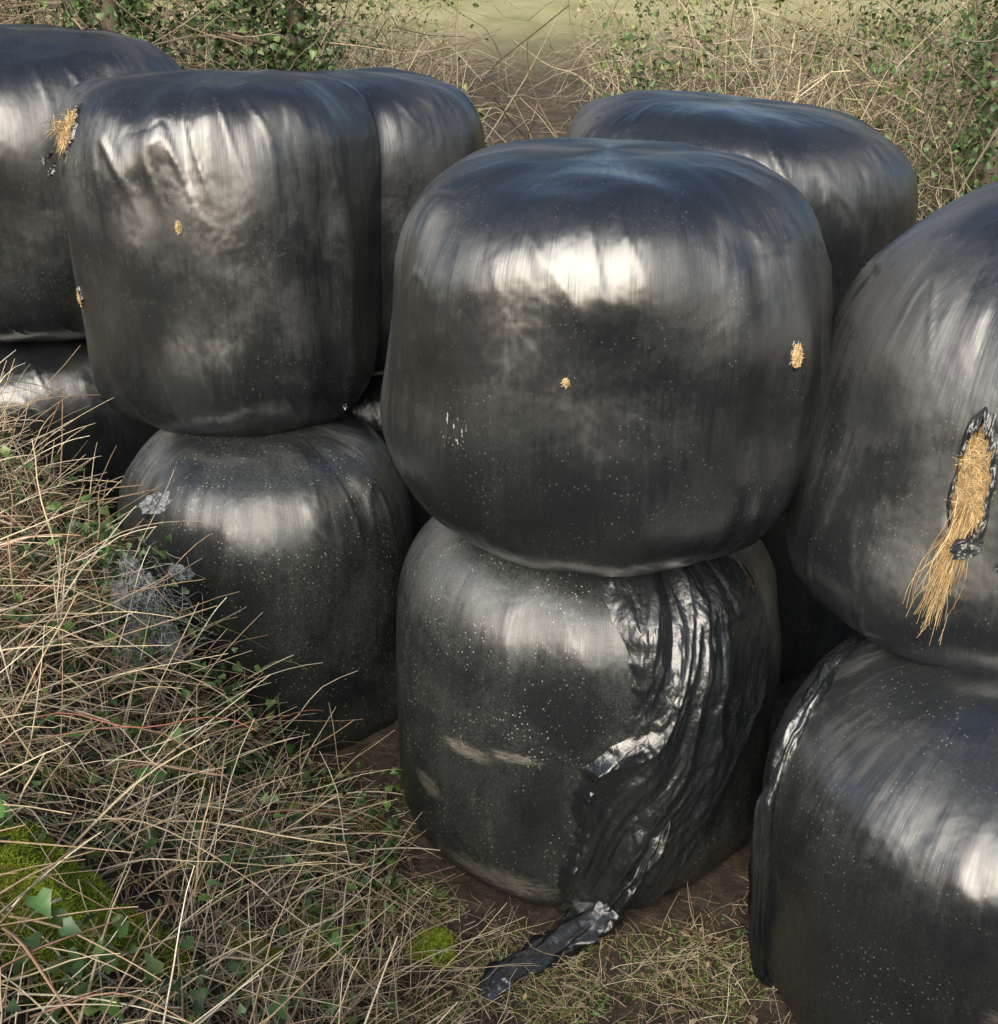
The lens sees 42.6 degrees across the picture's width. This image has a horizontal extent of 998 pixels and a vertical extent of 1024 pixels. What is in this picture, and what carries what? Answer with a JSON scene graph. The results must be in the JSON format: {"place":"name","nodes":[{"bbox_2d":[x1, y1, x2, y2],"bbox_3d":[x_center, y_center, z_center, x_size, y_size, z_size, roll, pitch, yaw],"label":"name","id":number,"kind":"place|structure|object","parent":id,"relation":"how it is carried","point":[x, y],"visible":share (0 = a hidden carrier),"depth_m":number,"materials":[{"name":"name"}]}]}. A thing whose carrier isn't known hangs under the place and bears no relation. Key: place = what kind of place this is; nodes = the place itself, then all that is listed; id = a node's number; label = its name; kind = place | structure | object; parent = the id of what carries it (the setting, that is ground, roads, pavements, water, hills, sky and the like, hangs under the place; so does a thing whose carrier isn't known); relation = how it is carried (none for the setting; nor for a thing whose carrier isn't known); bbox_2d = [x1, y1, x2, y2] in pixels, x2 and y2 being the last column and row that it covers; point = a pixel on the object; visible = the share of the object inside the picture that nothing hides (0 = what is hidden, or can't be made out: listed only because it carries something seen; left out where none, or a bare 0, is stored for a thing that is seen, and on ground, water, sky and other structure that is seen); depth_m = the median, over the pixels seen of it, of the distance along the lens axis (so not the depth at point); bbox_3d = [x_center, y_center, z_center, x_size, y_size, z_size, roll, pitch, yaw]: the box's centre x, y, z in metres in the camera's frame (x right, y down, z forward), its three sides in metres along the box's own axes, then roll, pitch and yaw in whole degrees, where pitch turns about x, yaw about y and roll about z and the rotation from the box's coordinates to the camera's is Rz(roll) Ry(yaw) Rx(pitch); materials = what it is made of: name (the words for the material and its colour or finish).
{"place":"outdoors","nodes":[
{"label":"outdoors","id":0,"kind":"place"},
{"bbox_2d":[0,0,997,1023],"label":"ground","id":1,"kind":"structure","parent":0,"point":[726,885],"depth_m":4.16,"materials":[{"name":"soil"}]},
{"bbox_2d":[0,819,139,974],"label":"moss mound","id":2,"kind":"object","parent":1,"relation":"on","point":[16,856],"visible":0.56,"depth_m":2.71,"materials":[{"name":"green plant"}]},
{"bbox_2d":[0,339,159,558],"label":"wrapped silage bale","id":3,"kind":"object","parent":1,"relation":"on","point":[110,430],"visible":0.2,"depth_m":6.07},
{"bbox_2d":[0,24,181,342],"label":"wrapped silage bale","id":4,"kind":"object","parent":3,"relation":"on","point":[44,69],"visible":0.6,"depth_m":5.54},
{"bbox_2d":[0,0,162,24],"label":"ivy clad tree","id":5,"kind":"object","parent":1,"relation":"on","point":[29,11],"visible":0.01,"depth_m":8.83,"materials":[{"name":"green plant"}]},
{"bbox_2d":[55,491,212,697],"bbox_3d":[-1.164,0.317,4.142,0.484,0.780,0.508,13,26,28],"label":"discarded net wrap","id":6,"kind":"object","parent":1,"relation":"on","point":[158,502],"visible":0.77,"depth_m":4.16,"materials":[{"name":"grey plastic"}]},
{"bbox_2d":[3,518,264,740],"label":"bramble canes","id":7,"kind":"object","parent":1,"relation":"on","point":[136,623],"visible":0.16,"depth_m":4.26,"materials":[{"name":"brown plant"}]},
{"bbox_2d":[0,425,420,1023],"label":"ivy and bramble leaves","id":8,"kind":"object","parent":1,"relation":"on","point":[42,905],"visible":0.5,"depth_m":3.81,"materials":[{"name":"green plant"}]},
{"bbox_2d":[0,0,451,70],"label":"ivy clad tree","id":9,"kind":"object","parent":1,"relation":"on","point":[108,13],"visible":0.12,"depth_m":8.28,"materials":[{"name":"green plant"}]},
{"bbox_2d":[0,735,460,1023],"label":"moss patches","id":10,"kind":"object","parent":1,"relation":"on","point":[437,936],"visible":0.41,"depth_m":3.22,"materials":[{"name":"green plant"}]},
{"bbox_2d":[0,381,476,1023],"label":"bramble canes","id":11,"kind":"object","parent":1,"relation":"on","point":[22,943],"visible":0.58,"depth_m":3.44,"materials":[{"name":"brown plant"}]},
{"bbox_2d":[2,0,519,131],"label":"ivy clad tree","id":12,"kind":"object","parent":1,"relation":"on","point":[297,44],"visible":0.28,"depth_m":8.62,"materials":[{"name":"green plant"}]},
{"bbox_2d":[117,412,413,752],"bbox_3d":[-0.905,0.222,5.111,1.155,1.252,1.183,0,23,0],"label":"wrapped silage bale","id":13,"kind":"object","parent":1,"relation":"on","point":[305,545],"visible":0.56,"depth_m":4.62},
{"bbox_2d":[38,69,381,436],"bbox_3d":[-1.034,-1.012,4.943,1.195,1.319,1.206,0,23,0],"label":"wrapped silage bale","id":14,"kind":"object","parent":13,"relation":"on","point":[224,230],"visible":1,"depth_m":4.47,"materials":[{"name":"plastic"}]},
{"bbox_2d":[0,346,539,1023],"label":"dry grass","id":15,"kind":"structure","parent":1,"relation":"on","point":[174,808],"depth_m":3.42,"materials":[{"name":"beige plant"}]},
{"bbox_2d":[0,0,569,146],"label":"hedge","id":16,"kind":"object","parent":1,"relation":"on","point":[217,49],"visible":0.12,"depth_m":9.86,"materials":[{"name":"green plant"}]},
{"bbox_2d":[347,375,431,538],"bbox_3d":[-0.620,-0.280,6.239,1.210,1.259,1.205,0,23,0],"label":"wrapped silage bale","id":17,"kind":"object","parent":1,"relation":"on","point":[365,407],"visible":0.01,"depth_m":5.57},
{"bbox_2d":[308,67,485,375],"bbox_3d":[-0.646,-1.241,5.462,1.185,1.224,1.180,0,23,0],"label":"wrapped silage bale","id":18,"kind":"object","parent":17,"relation":"on","point":[430,129],"visible":0.29,"depth_m":4.94},
{"bbox_2d":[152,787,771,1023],"bbox_3d":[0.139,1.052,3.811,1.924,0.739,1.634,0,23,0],"label":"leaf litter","id":19,"kind":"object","parent":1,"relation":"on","point":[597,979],"visible":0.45,"depth_m":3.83,"materials":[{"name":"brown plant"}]},
{"bbox_2d":[157,771,790,1023],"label":"grass","id":20,"kind":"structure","parent":1,"relation":"on","point":[570,993],"depth_m":3.82,"materials":[{"name":"plant"}]},
{"bbox_2d":[4,0,995,159],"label":"scrub","id":21,"kind":"object","parent":1,"relation":"on","point":[588,12],"visible":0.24,"depth_m":15.83,"materials":[{"name":"beige plant"}]},
{"bbox_2d":[396,516,781,1004],"bbox_3d":[0.315,0.548,4.326,1.290,1.230,1.473,-8,24,-18],"label":"wrapped silage bale","id":22,"kind":"object","parent":1,"relation":"on","point":[587,754],"visible":0.82,"depth_m":3.86},
{"bbox_2d":[380,138,832,576],"bbox_3d":[0.313,-0.491,3.916,1.369,1.215,1.325,0,23,0],"label":"wrapped silage bale","id":23,"kind":"object","parent":22,"relation":"on","point":[607,357],"visible":0.97,"depth_m":3.38,"materials":[{"name":"plastic"}]},
{"bbox_2d":[480,0,997,222],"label":"hedge","id":24,"kind":"object","parent":1,"relation":"on","point":[878,124],"visible":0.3,"depth_m":10.02,"materials":[{"name":"beige plant"}]},
{"bbox_2d":[761,512,855,677],"bbox_3d":[0.970,-0.019,5.633,1.333,1.253,1.336,0,23,0],"label":"wrapped silage bale","id":25,"kind":"object","parent":1,"relation":"on","point":[814,631],"visible":0.06,"depth_m":5.21},
{"bbox_2d":[564,90,917,315],"bbox_3d":[0.924,-1.069,5.193,1.424,1.207,1.407,0,23,0],"label":"wrapped silage bale","id":26,"kind":"object","parent":25,"relation":"on","point":[852,179],"visible":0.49,"depth_m":4.58},
{"bbox_2d":[748,631,997,1023],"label":"wrapped silage bale","id":27,"kind":"object","parent":1,"relation":"on","point":[873,879],"visible":0.82,"depth_m":3.25},
{"bbox_2d":[786,181,997,674],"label":"wrapped silage bale","id":28,"kind":"object","parent":27,"relation":"on","point":[892,528],"visible":0.98,"depth_m":3.34,"materials":[{"name":"plastic"}]},
{"bbox_2d":[789,0,997,212],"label":"ivy clad tree","id":29,"kind":"object","parent":1,"relation":"on","point":[985,164],"visible":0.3,"depth_m":8.85,"materials":[{"name":"green plant"}]},
{"bbox_2d":[881,111,981,221],"bbox_3d":[3.158,-0.973,8.197,4.670,3.368,3.609,0,23,0],"label":"scrub","id":30,"kind":"object","parent":1,"relation":"on","point":[937,187],"depth_m":7.94,"materials":[{"name":"beige plant"}]}
]}

